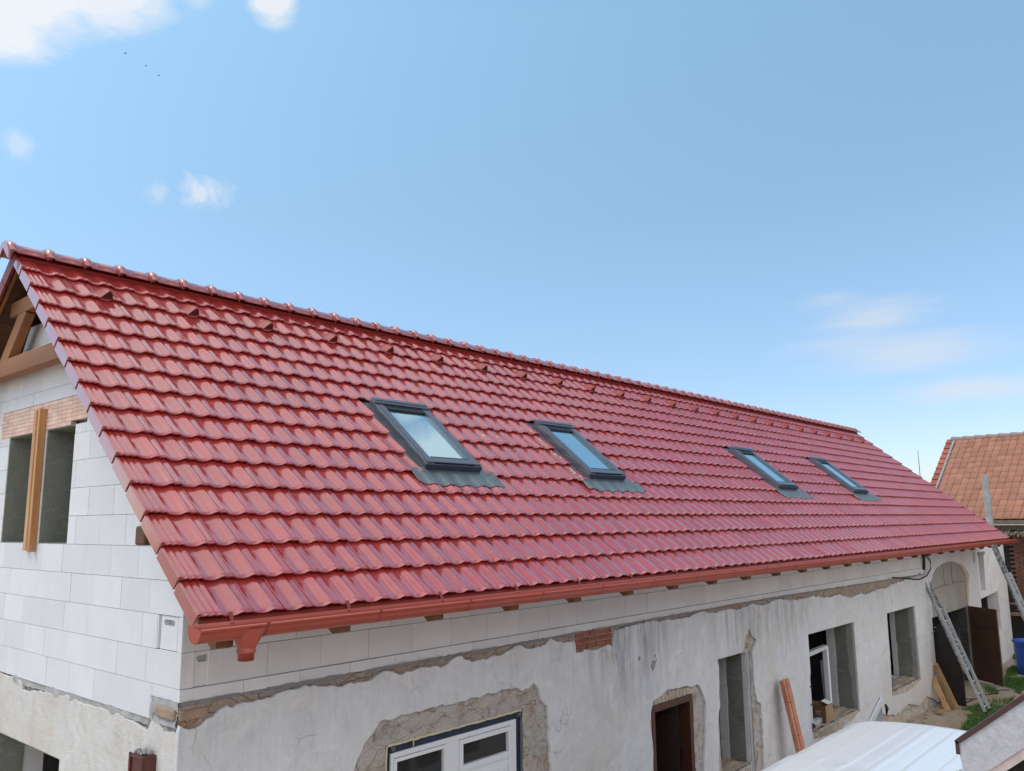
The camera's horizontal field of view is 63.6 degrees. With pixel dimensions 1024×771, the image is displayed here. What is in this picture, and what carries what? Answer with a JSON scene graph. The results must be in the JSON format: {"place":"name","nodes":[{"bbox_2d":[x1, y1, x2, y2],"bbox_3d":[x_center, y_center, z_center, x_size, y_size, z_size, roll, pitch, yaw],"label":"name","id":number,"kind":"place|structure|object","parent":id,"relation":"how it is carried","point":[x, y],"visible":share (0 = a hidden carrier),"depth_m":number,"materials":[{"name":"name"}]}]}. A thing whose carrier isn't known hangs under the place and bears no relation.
{"place":"outdoors","nodes":[
{"label":"outdoors","id":0,"kind":"place"},
{"bbox_2d":[0,0,1023,524],"label":"sky","id":1,"kind":"structure","parent":0,"point":[813,209],"materials":[{"name":"blue"}]},
{"bbox_2d":[891,675,897,684],"bbox_3d":[8.101,6.283,17.616,0.244,0.172,0.247,-9,-12,40],"label":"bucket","id":2,"kind":"object","parent":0,"point":[894,679],"visible":0.56,"depth_m":17.52,"materials":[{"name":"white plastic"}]},
{"bbox_2d":[910,652,1023,728],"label":"yard","id":3,"kind":"structure","parent":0,"point":[935,719],"depth_m":18.77,"materials":[{"name":"soil"}]},
{"bbox_2d":[779,678,804,752],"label":"ceramic lintel","id":4,"kind":"structure","parent":3,"relation":"on","point":[792,716],"depth_m":12.69,"materials":[{"name":"orange ceramic"}]},
{"bbox_2d":[761,721,966,770],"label":"white van","id":5,"kind":"object","parent":3,"relation":"on","point":[877,746],"visible":0.76,"depth_m":8.20,"materials":[{"name":"paint"}]},
{"bbox_2d":[868,697,888,721],"bbox_3d":[5.960,5.801,13.494,0.140,1.250,1.100,-9,-12,40],"label":"car panel","id":6,"kind":"object","parent":3,"relation":"on","point":[876,714],"visible":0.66,"depth_m":13.75,"materials":[{"name":"silver metal"}]},
{"bbox_2d":[936,708,944,714],"bbox_3d":[9.428,7.172,18.165,0.140,0.040,0.477,-6,-11,31],"label":"plank","id":7,"kind":"object","parent":3,"relation":"on","point":[940,711],"visible":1,"depth_m":18.09,"materials":[{"name":"brown wood"}]},
{"bbox_2d":[932,677,949,710],"bbox_3d":[9.647,6.947,18.597,0.092,0.683,0.569,0,-9,-3],"label":"plank","id":8,"kind":"object","parent":3,"relation":"on","point":[941,696],"visible":1,"depth_m":18.58,"materials":[{"name":"brown wood"}]},
{"bbox_2d":[933,665,955,709],"bbox_3d":[9.786,6.841,18.727,0.072,0.916,0.592,2,-10,-13],"label":"plank","id":9,"kind":"object","parent":3,"relation":"on","point":[944,688],"visible":1,"depth_m":18.71,"materials":[{"name":"brown wood"}]},
{"bbox_2d":[934,663,958,708],"bbox_3d":[9.885,6.839,18.814,0.070,0.947,0.596,3,-10,-18],"label":"plank","id":10,"kind":"object","parent":3,"relation":"on","point":[949,690],"visible":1,"depth_m":18.76,"materials":[{"name":"brown wood"}]},
{"bbox_2d":[906,690,1007,722],"bbox_3d":[9.107,7.078,17.519,0.994,0.078,8.446,-9,-12,40],"label":"rubble","id":11,"kind":"object","parent":3,"relation":"on","point":[925,721],"visible":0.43,"depth_m":17.93,"materials":[{"name":"brown stone"}]},
{"bbox_2d":[925,581,991,713],"bbox_3d":[10.123,5.912,18.801,0.437,2.770,1.313,6,-11,-33],"label":"ladder","id":12,"kind":"object","parent":3,"relation":"on","point":[954,641],"visible":0.94,"depth_m":18.78,"materials":[{"name":"metal"}]},
{"bbox_2d":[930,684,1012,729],"bbox_3d":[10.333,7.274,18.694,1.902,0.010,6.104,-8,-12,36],"label":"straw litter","id":13,"kind":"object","parent":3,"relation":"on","point":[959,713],"visible":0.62,"depth_m":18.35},
{"bbox_2d":[981,475,993,526],"bbox_3d":[14.813,5.591,25.364,0.220,5.660,0.220,-9,-12,40],"label":"concrete post","id":14,"kind":"object","parent":3,"relation":"on","point":[987,501],"visible":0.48,"depth_m":25.63,"materials":[{"name":"grey concrete"}]},
{"bbox_2d":[966,689,1008,699],"bbox_3d":[11.377,7.449,19.865,2.226,0.021,0.225,5,-11,-32],"label":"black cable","id":15,"kind":"object","parent":3,"relation":"on","point":[987,694],"visible":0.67,"depth_m":19.93,"materials":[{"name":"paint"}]},
{"bbox_2d":[959,653,1023,730],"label":"grass","id":16,"kind":"structure","parent":3,"relation":"on","point":[1011,681],"depth_m":19.07,"materials":[{"name":"green plant"}]},
{"bbox_2d":[991,544,1023,620],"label":"ladder","id":17,"kind":"object","parent":3,"relation":"on","point":[1014,589],"visible":0.99,"depth_m":20.52,"materials":[{"name":"metal"}]},
{"bbox_2d":[1011,638,1023,674],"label":"water barrel","id":18,"kind":"object","parent":3,"relation":"on","point":[1018,643],"visible":0.88,"depth_m":22.54,"materials":[{"name":"blue plastic"}]},
{"bbox_3d":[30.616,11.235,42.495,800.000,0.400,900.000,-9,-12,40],"label":"ground","id":19,"kind":"structure","parent":0,"visible":0},
{"bbox_2d":[0,240,1022,770],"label":"house","id":20,"kind":"structure","parent":19,"relation":"on","point":[276,536],"depth_m":8.51,"materials":[{"name":"red tile"}]},
{"bbox_2d":[23,410,37,550],"bbox_3d":[-4.715,0.924,8.117,0.070,1.370,0.044,-9,-12,40],"label":"board","id":21,"kind":"object","parent":20,"relation":"attached to","point":[26,527],"visible":0.5,"depth_m":8.09,"materials":[{"name":"brown wood"}]},
{"bbox_2d":[27,408,46,551],"bbox_3d":[-4.605,0.910,8.008,0.050,1.380,0.064,-9,-12,40],"label":"board","id":22,"kind":"object","parent":20,"relation":"attached to","point":[36,482],"visible":1,"depth_m":7.99,"materials":[{"name":"brown wood"}]},
{"bbox_2d":[128,752,156,770],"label":"post","id":23,"kind":"object","parent":20,"relation":"attached to","point":[138,762],"visible":0.97,"depth_m":5.95,"materials":[{"name":"red paint"}]},
{"bbox_2d":[134,748,152,755],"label":"mortar crumbs","id":24,"kind":"object","parent":23,"relation":"on","point":[144,751],"visible":1,"depth_m":5.98,"materials":[{"name":"white concrete"}]},
{"bbox_2d":[385,709,521,770],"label":"entrance door","id":25,"kind":"structure","parent":20,"relation":"in","point":[493,743],"depth_m":7.92,"materials":[{"name":"white plastic"}]},
{"bbox_2d":[809,645,832,724],"bbox_3d":[5.409,5.294,14.635,0.242,1.237,1.100,-9,-12,40],"label":"window frame","id":26,"kind":"object","parent":20,"relation":"on","point":[825,674],"visible":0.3,"depth_m":14.89,"materials":[{"name":"white plastic"}]},
{"bbox_2d":[812,699,833,722],"bbox_3d":[5.460,5.735,14.621,0.360,0.327,0.423,-9,-12,40],"label":"cardboard box","id":27,"kind":"object","parent":20,"relation":"on","point":[823,709],"visible":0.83,"depth_m":14.46,"materials":[{"name":"brown cardboard"}]},
{"bbox_2d":[892,554,930,579],"bbox_3d":[9.053,4.115,18.708,0.096,0.604,2.775,-9,-13,42],"label":"facade cable","id":28,"kind":"object","parent":20,"relation":"attached to","point":[923,556],"visible":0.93,"depth_m":19.37,"materials":[{"name":"black paint"}]},
{"bbox_2d":[931,624,966,706],"bbox_3d":[10.111,6.479,19.166,0.623,1.780,0.388,-5,-11,27],"label":"dark gate leaf","id":29,"kind":"object","parent":20,"relation":"attached to","point":[949,664],"visible":0.66,"depth_m":19.08,"materials":[{"name":"metal"}]},
{"bbox_2d":[968,606,1004,685],"bbox_3d":[12.279,6.724,21.425,0.030,1.870,1.018,1,-10,-11],"label":"steel gate leaf","id":30,"kind":"object","parent":20,"relation":"attached to","point":[985,646],"visible":0.87,"depth_m":21.39,"materials":[{"name":"brown metal"}]},
{"bbox_2d":[930,431,1023,651],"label":"barn","id":31,"kind":"structure","parent":19,"relation":"on","point":[965,463],"depth_m":28.36,"materials":[{"name":"orange tile"}]},
{"bbox_2d":[954,691,1023,770],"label":"outbuilding","id":32,"kind":"structure","parent":19,"relation":"on","point":[994,741],"depth_m":3.44,"materials":[{"name":"white paint"}]}
]}

